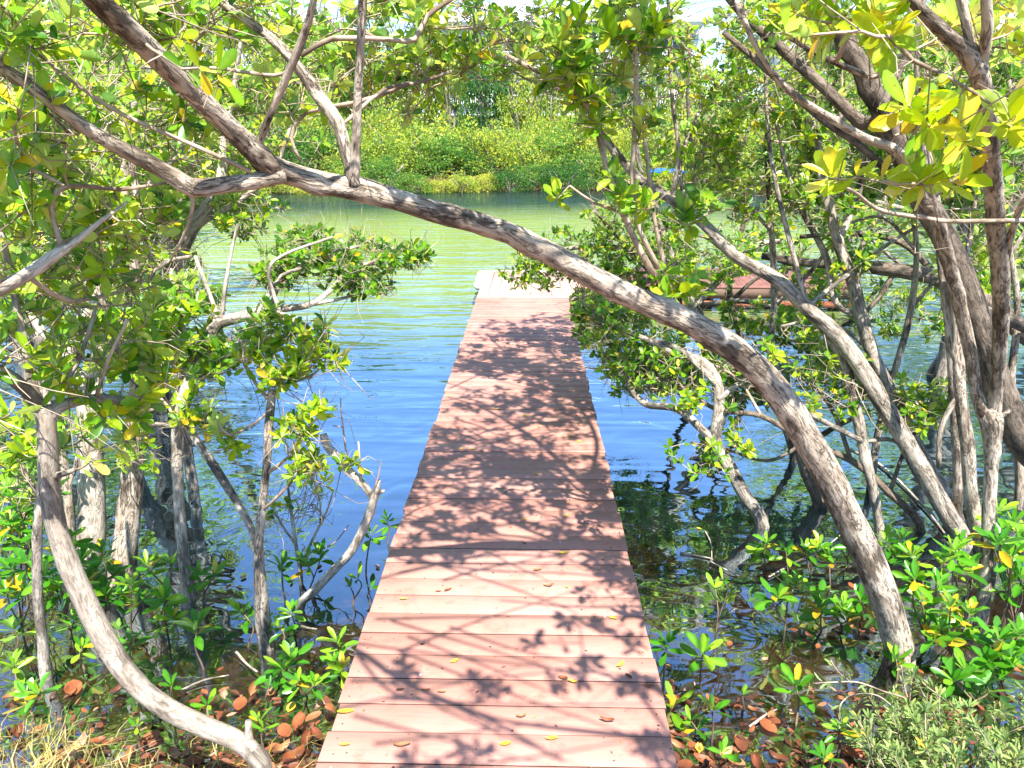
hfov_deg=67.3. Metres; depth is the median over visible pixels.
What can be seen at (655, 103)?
bank tree
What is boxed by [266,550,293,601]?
mangrove seedling
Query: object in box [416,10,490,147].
bank tree
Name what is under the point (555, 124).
shrub
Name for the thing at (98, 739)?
fallen leaf
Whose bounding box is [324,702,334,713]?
fallen leaf
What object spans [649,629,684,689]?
mangrove seedling
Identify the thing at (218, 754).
fallen leaf
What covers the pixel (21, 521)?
mangrove sapling
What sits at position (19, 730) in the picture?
fallen leaf
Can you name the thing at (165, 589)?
mangrove seedling
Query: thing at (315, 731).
fallen leaf
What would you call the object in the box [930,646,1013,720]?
mangrove sapling
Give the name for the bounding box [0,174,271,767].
curved grey mangrove
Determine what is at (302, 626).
dead stick
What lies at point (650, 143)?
shrub
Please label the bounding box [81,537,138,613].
mangrove sapling
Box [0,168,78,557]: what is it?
brown twin mangrove
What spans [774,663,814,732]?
mangrove seedling
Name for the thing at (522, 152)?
shrub
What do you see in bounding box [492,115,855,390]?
overhanging mangrove
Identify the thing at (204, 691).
fallen leaf
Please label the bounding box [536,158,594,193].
shrub
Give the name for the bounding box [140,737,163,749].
fallen leaf
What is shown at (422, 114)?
bank tree
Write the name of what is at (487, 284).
dock platform
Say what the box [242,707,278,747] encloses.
mangrove seedling
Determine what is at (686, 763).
fallen leaf
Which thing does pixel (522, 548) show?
deck litter
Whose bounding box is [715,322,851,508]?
shaded mangrove
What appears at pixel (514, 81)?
window
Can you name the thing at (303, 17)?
house
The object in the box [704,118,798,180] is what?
shrub
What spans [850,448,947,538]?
dead stick
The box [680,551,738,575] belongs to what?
dead stick
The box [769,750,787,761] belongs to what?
fallen leaf
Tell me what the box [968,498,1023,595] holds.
mangrove sapling
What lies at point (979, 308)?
leaning mangrove
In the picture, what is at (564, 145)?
shrub
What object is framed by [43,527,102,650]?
mangrove sapling
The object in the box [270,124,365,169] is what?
shrub
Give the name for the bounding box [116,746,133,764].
fallen leaf
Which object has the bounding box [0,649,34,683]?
mangrove seedling
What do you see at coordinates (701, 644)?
mangrove seedling
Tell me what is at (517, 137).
shrub
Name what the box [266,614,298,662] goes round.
mangrove seedling
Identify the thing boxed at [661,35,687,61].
window
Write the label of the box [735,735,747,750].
fallen leaf
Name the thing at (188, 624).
mangrove seedling
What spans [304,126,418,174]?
shrub
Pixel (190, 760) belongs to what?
fallen leaf
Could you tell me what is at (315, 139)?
mangrove tree
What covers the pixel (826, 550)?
mangrove seedling
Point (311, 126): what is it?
shrub
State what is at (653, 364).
crooked sapling tree
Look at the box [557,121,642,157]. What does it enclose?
shrub
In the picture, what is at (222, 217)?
white leaning mangrove
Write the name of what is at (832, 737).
mangrove seedling
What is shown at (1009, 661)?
mangrove sapling
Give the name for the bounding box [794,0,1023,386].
mangrove tree
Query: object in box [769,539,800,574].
mangrove seedling
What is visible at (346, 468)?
tree branch
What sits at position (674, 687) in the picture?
fallen leaf
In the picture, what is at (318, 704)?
fallen leaf
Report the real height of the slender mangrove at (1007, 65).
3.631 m
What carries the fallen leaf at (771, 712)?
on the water
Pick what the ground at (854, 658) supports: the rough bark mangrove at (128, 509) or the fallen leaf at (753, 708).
the rough bark mangrove at (128, 509)
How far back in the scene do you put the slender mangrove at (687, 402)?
4.77 m
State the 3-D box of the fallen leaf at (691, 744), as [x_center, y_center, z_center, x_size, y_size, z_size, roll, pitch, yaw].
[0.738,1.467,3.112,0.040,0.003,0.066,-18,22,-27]
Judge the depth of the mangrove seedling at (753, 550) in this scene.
4.39 m
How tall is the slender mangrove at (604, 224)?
3.713 m
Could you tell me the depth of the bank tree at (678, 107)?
48.33 m
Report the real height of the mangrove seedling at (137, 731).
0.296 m
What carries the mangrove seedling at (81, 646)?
on the ground at (854, 658)
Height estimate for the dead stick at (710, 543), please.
0.014 m
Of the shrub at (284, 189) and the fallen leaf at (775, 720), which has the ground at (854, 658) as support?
the shrub at (284, 189)
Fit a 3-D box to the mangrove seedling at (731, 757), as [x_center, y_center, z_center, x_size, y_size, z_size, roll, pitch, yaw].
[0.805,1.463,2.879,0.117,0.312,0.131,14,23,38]
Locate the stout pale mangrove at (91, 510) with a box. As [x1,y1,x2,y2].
[0,0,254,586]
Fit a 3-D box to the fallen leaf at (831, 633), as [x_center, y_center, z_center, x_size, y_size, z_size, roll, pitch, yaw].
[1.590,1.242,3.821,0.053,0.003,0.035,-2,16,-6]
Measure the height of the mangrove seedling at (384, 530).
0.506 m
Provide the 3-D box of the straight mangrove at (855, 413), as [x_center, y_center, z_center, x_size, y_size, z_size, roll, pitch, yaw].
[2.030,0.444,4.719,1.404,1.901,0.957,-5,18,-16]
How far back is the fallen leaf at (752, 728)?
3.20 m
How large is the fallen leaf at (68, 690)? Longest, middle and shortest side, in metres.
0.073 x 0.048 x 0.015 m
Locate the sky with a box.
[46,0,968,137]
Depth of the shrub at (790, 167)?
35.83 m
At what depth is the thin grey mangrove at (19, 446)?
3.28 m
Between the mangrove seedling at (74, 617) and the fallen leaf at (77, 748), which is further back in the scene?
the mangrove seedling at (74, 617)
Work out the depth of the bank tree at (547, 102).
47.11 m
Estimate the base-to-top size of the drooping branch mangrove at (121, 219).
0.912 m
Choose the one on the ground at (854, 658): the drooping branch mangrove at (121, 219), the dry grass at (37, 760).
the dry grass at (37, 760)
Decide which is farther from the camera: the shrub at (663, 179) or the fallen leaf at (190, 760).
the shrub at (663, 179)
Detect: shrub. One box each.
[182,149,253,176]
[209,459,348,576]
[219,117,311,172]
[235,169,279,193]
[248,88,321,163]
[260,184,300,195]
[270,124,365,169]
[285,99,371,170]
[291,188,327,197]
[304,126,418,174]
[324,159,383,182]
[349,98,428,163]
[350,123,442,175]
[360,150,423,186]
[384,120,467,170]
[385,172,443,195]
[387,130,487,176]
[419,173,464,194]
[422,133,497,176]
[429,113,499,168]
[438,116,537,174]
[438,169,493,195]
[464,168,504,190]
[477,125,550,168]
[484,127,566,176]
[485,165,538,194]
[512,158,560,187]
[513,122,606,176]
[520,100,596,163]
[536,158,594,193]
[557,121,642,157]
[559,110,644,168]
[562,145,618,187]
[593,144,661,186]
[601,120,682,174]
[624,112,705,166]
[648,106,720,175]
[652,159,691,184]
[664,159,721,187]
[684,102,783,151]
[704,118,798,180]
[710,146,787,193]
[748,121,840,176]
[755,96,835,167]
[762,151,807,190]
[836,665,1023,767]
[846,100,869,125]
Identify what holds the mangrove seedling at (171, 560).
on the ground at (854, 658)
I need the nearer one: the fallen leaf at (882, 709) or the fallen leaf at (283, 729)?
the fallen leaf at (283, 729)
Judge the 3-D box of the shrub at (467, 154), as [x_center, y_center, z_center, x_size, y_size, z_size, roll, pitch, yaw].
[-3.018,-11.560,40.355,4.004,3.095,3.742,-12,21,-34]
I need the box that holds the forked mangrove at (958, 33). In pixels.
[672,0,1023,645]
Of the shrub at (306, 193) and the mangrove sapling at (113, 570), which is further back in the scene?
the shrub at (306, 193)
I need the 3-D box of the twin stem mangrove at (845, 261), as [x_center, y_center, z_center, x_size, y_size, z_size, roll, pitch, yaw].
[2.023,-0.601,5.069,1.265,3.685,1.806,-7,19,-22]
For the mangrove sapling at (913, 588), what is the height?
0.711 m
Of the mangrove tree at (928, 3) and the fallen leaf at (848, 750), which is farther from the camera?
the mangrove tree at (928, 3)
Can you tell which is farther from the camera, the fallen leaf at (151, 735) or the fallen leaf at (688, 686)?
the fallen leaf at (688, 686)
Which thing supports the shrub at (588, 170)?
on the ground at (854, 658)
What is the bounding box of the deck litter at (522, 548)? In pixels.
[363,302,649,767]
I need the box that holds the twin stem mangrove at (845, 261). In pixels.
[719,0,964,521]
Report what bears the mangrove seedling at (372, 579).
on the ground at (854, 658)
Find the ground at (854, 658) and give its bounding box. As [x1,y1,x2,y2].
[0,160,1023,767]
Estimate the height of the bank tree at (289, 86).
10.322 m
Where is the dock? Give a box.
[315,297,677,767]
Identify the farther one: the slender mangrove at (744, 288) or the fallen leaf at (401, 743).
the slender mangrove at (744, 288)
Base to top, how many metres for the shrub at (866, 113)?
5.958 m
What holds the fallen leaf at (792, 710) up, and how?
on the water
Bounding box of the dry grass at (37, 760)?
[0,695,321,767]
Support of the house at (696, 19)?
on the ground at (854, 658)
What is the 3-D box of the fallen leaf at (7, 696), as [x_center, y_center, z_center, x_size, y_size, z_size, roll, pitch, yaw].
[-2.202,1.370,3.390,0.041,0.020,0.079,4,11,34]
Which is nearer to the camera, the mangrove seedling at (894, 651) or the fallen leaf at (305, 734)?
the fallen leaf at (305, 734)
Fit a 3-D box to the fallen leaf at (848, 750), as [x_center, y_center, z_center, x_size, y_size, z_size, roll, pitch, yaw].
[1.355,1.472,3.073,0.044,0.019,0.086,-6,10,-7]
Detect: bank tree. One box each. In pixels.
[224,25,287,127]
[267,35,315,125]
[290,21,350,159]
[317,0,388,156]
[348,16,424,151]
[382,31,451,131]
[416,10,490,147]
[456,0,521,160]
[495,74,544,140]
[519,48,568,140]
[547,49,610,137]
[603,43,632,131]
[621,59,671,156]
[665,57,725,124]
[690,30,763,127]
[748,42,853,151]
[843,75,892,105]
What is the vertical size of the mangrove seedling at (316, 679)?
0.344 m
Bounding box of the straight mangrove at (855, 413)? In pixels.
[730,304,970,540]
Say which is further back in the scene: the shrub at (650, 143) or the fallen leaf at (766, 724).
the shrub at (650, 143)
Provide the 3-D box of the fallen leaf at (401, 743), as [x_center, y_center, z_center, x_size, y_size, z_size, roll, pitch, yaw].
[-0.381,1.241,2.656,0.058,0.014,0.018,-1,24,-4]
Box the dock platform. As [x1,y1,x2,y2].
[473,268,850,319]
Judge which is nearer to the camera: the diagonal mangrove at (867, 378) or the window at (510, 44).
the diagonal mangrove at (867, 378)
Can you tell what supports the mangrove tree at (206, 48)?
on the water
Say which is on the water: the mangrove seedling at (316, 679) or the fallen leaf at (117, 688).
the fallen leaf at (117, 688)
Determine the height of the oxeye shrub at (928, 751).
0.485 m
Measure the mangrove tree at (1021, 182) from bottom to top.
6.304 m
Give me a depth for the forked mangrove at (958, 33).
1.92 m
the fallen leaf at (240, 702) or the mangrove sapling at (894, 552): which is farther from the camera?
the mangrove sapling at (894, 552)
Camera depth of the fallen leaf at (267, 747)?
3.11 m
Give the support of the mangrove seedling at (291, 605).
on the ground at (854, 658)
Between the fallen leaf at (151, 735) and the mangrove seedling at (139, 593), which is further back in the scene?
the mangrove seedling at (139, 593)
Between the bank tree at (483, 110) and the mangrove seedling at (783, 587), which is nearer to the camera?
the mangrove seedling at (783, 587)
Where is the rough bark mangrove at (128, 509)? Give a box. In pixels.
[4,101,235,588]
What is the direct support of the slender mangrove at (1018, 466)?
on the ground at (854, 658)
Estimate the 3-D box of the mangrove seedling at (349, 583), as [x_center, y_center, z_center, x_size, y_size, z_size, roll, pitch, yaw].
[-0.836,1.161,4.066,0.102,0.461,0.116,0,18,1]
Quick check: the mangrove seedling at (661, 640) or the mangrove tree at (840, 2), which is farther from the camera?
the mangrove tree at (840, 2)
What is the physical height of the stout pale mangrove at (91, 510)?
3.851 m
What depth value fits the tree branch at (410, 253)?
5.05 m
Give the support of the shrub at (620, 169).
on the ground at (854, 658)
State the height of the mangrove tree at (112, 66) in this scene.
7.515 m
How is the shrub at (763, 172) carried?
on the ground at (854, 658)
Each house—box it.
[92,1,343,104]
[442,0,712,151]
[762,4,1017,121]
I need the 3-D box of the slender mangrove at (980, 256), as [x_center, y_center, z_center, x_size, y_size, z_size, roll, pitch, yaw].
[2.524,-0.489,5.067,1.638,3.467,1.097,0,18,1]
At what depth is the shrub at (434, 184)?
36.25 m
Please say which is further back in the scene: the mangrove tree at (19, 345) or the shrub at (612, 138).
the shrub at (612, 138)
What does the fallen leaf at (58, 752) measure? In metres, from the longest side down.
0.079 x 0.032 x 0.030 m
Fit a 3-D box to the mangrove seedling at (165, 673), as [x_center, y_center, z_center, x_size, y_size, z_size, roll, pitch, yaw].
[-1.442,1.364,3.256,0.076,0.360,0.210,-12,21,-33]
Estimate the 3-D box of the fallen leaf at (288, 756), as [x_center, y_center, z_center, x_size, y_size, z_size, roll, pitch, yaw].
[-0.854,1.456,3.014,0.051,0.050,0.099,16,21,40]
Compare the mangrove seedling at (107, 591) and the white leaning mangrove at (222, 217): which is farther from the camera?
the white leaning mangrove at (222, 217)
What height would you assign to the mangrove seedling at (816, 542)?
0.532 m
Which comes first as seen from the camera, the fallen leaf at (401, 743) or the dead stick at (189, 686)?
the fallen leaf at (401, 743)
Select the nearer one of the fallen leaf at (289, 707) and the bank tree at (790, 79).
the fallen leaf at (289, 707)
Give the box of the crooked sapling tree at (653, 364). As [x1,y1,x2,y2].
[528,252,836,528]
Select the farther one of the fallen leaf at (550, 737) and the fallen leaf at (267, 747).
the fallen leaf at (267, 747)
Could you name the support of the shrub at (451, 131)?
on the ground at (854, 658)
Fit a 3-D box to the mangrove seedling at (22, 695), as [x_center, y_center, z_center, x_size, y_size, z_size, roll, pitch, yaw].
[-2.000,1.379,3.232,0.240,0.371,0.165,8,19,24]
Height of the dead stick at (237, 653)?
0.023 m
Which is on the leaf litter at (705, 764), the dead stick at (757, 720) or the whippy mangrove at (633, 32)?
the dead stick at (757, 720)
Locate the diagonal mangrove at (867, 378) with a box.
[467,0,972,548]
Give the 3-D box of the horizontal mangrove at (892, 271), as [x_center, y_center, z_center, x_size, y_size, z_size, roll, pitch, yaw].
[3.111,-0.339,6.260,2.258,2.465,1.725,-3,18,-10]
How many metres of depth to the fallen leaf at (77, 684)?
3.46 m
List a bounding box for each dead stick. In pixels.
[182,675,228,690]
[235,651,257,671]
[296,623,316,629]
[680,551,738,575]
[704,530,711,560]
[749,708,777,727]
[768,535,839,577]
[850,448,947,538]
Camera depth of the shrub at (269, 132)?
38.78 m
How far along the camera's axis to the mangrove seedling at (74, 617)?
3.75 m
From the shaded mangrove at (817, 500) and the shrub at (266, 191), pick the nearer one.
the shaded mangrove at (817, 500)
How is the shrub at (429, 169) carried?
on the ground at (854, 658)
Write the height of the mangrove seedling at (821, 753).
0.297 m
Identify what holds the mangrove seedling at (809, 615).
on the ground at (854, 658)
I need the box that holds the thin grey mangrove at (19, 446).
[0,332,77,690]
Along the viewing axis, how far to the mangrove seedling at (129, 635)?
3.54 m
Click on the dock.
(470, 626)
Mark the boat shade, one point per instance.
(658, 170)
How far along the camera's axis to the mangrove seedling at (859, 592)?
3.88 m
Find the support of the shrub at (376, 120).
on the ground at (854, 658)
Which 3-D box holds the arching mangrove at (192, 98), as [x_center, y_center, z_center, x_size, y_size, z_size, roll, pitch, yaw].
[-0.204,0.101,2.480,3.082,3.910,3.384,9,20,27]
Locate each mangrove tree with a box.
[0,0,174,363]
[0,0,333,413]
[46,0,329,242]
[47,0,193,243]
[743,0,1015,281]
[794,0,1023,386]
[847,0,1011,114]
[887,0,1023,236]
[967,3,1023,267]
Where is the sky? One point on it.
(699, 6)
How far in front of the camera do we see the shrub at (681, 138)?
39.17 m
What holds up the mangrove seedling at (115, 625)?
on the ground at (854, 658)
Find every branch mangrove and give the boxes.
[0,20,213,315]
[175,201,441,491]
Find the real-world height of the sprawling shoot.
0.550 m
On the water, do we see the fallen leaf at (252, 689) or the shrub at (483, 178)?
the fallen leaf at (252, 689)
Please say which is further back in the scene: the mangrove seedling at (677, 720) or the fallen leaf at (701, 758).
the mangrove seedling at (677, 720)
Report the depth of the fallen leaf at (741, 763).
3.03 m
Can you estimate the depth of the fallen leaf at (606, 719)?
2.77 m
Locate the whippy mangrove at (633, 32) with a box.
[479,0,736,317]
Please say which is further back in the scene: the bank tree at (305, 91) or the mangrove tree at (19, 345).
the bank tree at (305, 91)
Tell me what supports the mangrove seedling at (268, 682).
on the ground at (854, 658)
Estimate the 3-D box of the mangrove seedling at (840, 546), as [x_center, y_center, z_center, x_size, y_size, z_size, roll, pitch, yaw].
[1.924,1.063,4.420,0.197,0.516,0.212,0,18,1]
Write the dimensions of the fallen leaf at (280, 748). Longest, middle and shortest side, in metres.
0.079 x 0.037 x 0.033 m
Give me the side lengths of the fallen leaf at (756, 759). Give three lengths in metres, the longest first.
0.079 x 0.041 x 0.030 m
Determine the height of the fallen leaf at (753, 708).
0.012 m
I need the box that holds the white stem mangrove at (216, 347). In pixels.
[128,224,332,629]
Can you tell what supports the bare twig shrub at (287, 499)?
on the ground at (854, 658)
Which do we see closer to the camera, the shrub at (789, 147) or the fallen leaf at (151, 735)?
the fallen leaf at (151, 735)
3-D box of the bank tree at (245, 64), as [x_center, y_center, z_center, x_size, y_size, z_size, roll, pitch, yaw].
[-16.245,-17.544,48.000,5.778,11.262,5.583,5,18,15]
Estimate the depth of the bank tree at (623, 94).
48.32 m
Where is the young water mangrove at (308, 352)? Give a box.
[144,276,372,668]
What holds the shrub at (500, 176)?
on the ground at (854, 658)
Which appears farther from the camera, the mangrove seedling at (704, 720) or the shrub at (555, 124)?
the shrub at (555, 124)
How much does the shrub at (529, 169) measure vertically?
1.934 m
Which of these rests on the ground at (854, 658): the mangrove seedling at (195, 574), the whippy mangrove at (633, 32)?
the mangrove seedling at (195, 574)
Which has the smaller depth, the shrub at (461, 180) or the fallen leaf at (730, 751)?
the fallen leaf at (730, 751)
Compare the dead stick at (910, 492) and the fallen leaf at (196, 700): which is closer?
the fallen leaf at (196, 700)
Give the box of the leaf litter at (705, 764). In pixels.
[0,682,1021,767]
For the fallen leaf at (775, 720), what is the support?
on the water
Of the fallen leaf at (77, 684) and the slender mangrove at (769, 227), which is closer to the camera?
the fallen leaf at (77, 684)
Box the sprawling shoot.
[807,658,920,749]
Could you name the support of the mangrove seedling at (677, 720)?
on the ground at (854, 658)
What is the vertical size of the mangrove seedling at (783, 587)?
0.516 m
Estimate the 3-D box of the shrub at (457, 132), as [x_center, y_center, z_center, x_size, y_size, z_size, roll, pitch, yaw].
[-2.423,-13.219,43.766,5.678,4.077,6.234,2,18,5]
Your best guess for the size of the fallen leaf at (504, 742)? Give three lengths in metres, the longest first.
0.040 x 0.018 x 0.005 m
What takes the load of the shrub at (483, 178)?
on the ground at (854, 658)
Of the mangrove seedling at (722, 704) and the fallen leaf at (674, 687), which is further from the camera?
the fallen leaf at (674, 687)
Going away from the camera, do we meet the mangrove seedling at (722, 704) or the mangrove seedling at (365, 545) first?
the mangrove seedling at (722, 704)
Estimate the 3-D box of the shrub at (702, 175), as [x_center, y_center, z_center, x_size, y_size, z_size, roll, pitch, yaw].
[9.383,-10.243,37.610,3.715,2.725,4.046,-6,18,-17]
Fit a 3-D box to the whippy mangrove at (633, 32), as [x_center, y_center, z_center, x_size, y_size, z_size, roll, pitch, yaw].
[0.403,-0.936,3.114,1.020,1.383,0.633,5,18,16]
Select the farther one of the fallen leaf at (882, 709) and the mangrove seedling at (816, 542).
the mangrove seedling at (816, 542)
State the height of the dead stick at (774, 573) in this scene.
0.022 m
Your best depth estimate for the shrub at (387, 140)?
39.13 m
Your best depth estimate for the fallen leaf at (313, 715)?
3.28 m
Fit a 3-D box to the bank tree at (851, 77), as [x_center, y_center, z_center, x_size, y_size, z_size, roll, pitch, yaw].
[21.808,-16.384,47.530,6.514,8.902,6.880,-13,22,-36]
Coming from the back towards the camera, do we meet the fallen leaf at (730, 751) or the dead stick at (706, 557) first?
the dead stick at (706, 557)
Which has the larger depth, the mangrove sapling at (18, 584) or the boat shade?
the boat shade
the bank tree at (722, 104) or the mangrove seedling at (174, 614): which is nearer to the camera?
the mangrove seedling at (174, 614)
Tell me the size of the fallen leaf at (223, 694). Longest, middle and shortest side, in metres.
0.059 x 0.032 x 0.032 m
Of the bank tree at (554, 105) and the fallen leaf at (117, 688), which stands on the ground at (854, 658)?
the bank tree at (554, 105)
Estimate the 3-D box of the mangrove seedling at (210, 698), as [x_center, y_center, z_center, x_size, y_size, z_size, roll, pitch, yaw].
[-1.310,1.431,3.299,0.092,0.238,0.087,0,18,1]
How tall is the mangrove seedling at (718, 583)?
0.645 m
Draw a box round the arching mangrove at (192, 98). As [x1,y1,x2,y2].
[0,0,915,687]
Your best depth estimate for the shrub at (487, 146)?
40.21 m
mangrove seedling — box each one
[0,614,35,669]
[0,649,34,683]
[2,671,61,735]
[57,607,80,654]
[70,635,95,681]
[92,575,124,622]
[110,618,141,643]
[112,570,158,644]
[118,628,153,660]
[128,712,157,752]
[131,549,178,584]
[142,577,188,648]
[153,604,188,663]
[159,669,181,697]
[170,606,221,678]
[185,559,232,624]
[190,688,215,715]
[228,597,253,663]
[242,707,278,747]
[254,640,313,695]
[261,675,283,713]
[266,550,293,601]
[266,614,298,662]
[275,599,305,647]
[282,667,329,713]
[288,538,333,588]
[316,626,357,687]
[319,645,349,694]
[345,561,361,604]
[362,525,386,574]
[365,573,378,604]
[379,509,398,543]
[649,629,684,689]
[665,680,693,729]
[679,705,711,740]
[680,631,726,705]
[698,693,730,746]
[706,567,729,656]
[708,735,741,767]
[733,684,754,722]
[745,531,777,566]
[753,569,826,652]
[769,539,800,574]
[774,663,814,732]
[792,530,833,579]
[798,579,840,650]
[808,740,843,767]
[817,543,842,590]
[821,591,863,651]
[821,717,859,764]
[829,524,849,566]
[845,583,875,638]
[882,642,918,693]
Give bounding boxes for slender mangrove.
[572,26,751,389]
[630,301,976,532]
[682,6,897,461]
[682,90,844,389]
[759,36,1023,485]
[854,24,1023,543]
[855,145,1023,579]
[924,74,1023,513]
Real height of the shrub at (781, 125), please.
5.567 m
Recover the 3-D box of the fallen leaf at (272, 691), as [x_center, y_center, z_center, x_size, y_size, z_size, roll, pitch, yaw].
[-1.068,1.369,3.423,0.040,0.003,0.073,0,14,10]
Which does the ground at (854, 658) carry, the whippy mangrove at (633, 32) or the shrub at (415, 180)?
the shrub at (415, 180)
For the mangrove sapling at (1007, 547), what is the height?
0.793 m
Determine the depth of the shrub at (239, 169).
37.13 m
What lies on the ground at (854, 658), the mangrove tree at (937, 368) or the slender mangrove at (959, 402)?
the slender mangrove at (959, 402)
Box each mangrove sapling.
[0,450,71,595]
[0,483,44,637]
[0,548,62,656]
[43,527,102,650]
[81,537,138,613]
[873,524,923,569]
[892,540,957,662]
[919,588,989,656]
[929,528,993,647]
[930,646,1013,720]
[960,612,1023,700]
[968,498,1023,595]
[970,522,1023,638]
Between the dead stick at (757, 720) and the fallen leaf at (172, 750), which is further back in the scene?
the dead stick at (757, 720)
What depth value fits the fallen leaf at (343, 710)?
2.82 m
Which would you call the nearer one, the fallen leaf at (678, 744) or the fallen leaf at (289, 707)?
the fallen leaf at (678, 744)
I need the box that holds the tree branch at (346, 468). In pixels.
[295,397,384,613]
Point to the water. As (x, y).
(404, 350)
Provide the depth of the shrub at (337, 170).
36.31 m
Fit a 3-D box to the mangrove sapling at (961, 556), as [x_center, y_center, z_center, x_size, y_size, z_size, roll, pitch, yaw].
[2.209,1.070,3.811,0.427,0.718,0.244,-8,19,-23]
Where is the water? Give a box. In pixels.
[0,194,1023,646]
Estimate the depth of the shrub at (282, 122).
41.67 m
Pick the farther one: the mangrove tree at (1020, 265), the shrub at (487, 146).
the shrub at (487, 146)
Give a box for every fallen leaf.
[2,690,18,698]
[12,722,22,737]
[30,724,46,732]
[49,748,63,766]
[60,731,87,759]
[64,679,81,693]
[64,684,75,695]
[85,735,106,744]
[109,684,121,692]
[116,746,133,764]
[140,730,159,741]
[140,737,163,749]
[166,746,178,758]
[184,754,199,766]
[189,698,200,702]
[201,689,207,693]
[212,752,222,761]
[220,689,227,699]
[233,696,246,709]
[248,680,257,696]
[265,743,278,751]
[267,687,276,696]
[271,697,280,700]
[273,738,290,752]
[277,723,291,736]
[282,744,305,762]
[286,701,295,710]
[292,711,304,730]
[301,728,311,747]
[305,710,321,720]
[310,726,322,739]
[315,699,322,709]
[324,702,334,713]
[337,708,353,712]
[393,741,409,745]
[500,741,510,744]
[545,736,557,738]
[600,716,613,720]
[670,730,686,736]
[671,738,684,749]
[672,683,676,693]
[677,759,692,767]
[680,681,695,690]
[688,741,700,751]
[693,752,716,764]
[695,742,702,752]
[716,745,732,758]
[728,758,745,764]
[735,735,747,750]
[748,705,757,710]
[749,724,755,732]
[751,751,761,767]
[759,718,777,732]
[762,714,780,723]
[767,710,775,717]
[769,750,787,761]
[789,708,796,713]
[827,632,836,635]
[844,745,858,759]
[853,746,876,761]
[859,629,869,634]
[873,706,885,712]
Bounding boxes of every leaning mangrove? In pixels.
[70,0,337,450]
[681,0,1023,466]
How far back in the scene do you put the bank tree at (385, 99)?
46.39 m
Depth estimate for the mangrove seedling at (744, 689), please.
3.24 m
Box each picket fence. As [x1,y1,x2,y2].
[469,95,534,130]
[643,88,695,116]
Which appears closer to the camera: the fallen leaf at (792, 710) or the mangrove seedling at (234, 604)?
the fallen leaf at (792, 710)
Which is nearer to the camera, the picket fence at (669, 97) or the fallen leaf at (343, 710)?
the fallen leaf at (343, 710)
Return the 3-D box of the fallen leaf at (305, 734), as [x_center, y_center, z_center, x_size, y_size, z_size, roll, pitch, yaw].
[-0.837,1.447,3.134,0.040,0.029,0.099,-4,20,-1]
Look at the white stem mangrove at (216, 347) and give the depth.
3.88 m
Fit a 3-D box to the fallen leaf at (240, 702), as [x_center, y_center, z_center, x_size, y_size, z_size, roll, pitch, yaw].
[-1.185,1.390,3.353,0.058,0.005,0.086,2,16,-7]
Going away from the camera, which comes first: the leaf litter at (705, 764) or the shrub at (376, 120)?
the leaf litter at (705, 764)
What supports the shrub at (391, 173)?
on the ground at (854, 658)
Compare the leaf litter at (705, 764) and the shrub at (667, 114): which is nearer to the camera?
the leaf litter at (705, 764)
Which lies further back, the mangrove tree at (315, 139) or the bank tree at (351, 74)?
the bank tree at (351, 74)
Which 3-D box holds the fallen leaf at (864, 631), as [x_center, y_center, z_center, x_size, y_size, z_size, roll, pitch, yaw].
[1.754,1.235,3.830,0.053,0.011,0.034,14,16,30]
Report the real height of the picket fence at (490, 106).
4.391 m
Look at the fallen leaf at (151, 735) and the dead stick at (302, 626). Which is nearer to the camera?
the fallen leaf at (151, 735)
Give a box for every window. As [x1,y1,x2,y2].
[502,33,524,64]
[508,81,529,103]
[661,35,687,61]
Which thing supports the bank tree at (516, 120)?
on the ground at (854, 658)
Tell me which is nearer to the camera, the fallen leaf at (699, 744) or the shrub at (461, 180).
the fallen leaf at (699, 744)
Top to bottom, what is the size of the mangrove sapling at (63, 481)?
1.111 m
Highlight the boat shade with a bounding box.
[651,168,685,187]
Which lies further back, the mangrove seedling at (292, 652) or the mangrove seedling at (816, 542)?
the mangrove seedling at (816, 542)
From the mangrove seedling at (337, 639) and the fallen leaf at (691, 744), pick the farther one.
the mangrove seedling at (337, 639)
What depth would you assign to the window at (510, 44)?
57.06 m
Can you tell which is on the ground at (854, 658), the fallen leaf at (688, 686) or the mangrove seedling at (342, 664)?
the mangrove seedling at (342, 664)
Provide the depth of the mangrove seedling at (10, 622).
3.72 m
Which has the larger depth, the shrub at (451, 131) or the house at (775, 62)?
the house at (775, 62)
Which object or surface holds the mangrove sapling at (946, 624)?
on the ground at (854, 658)
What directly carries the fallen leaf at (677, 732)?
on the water
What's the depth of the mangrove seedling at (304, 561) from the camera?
4.19 m
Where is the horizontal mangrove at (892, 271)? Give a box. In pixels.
[761,191,1023,398]

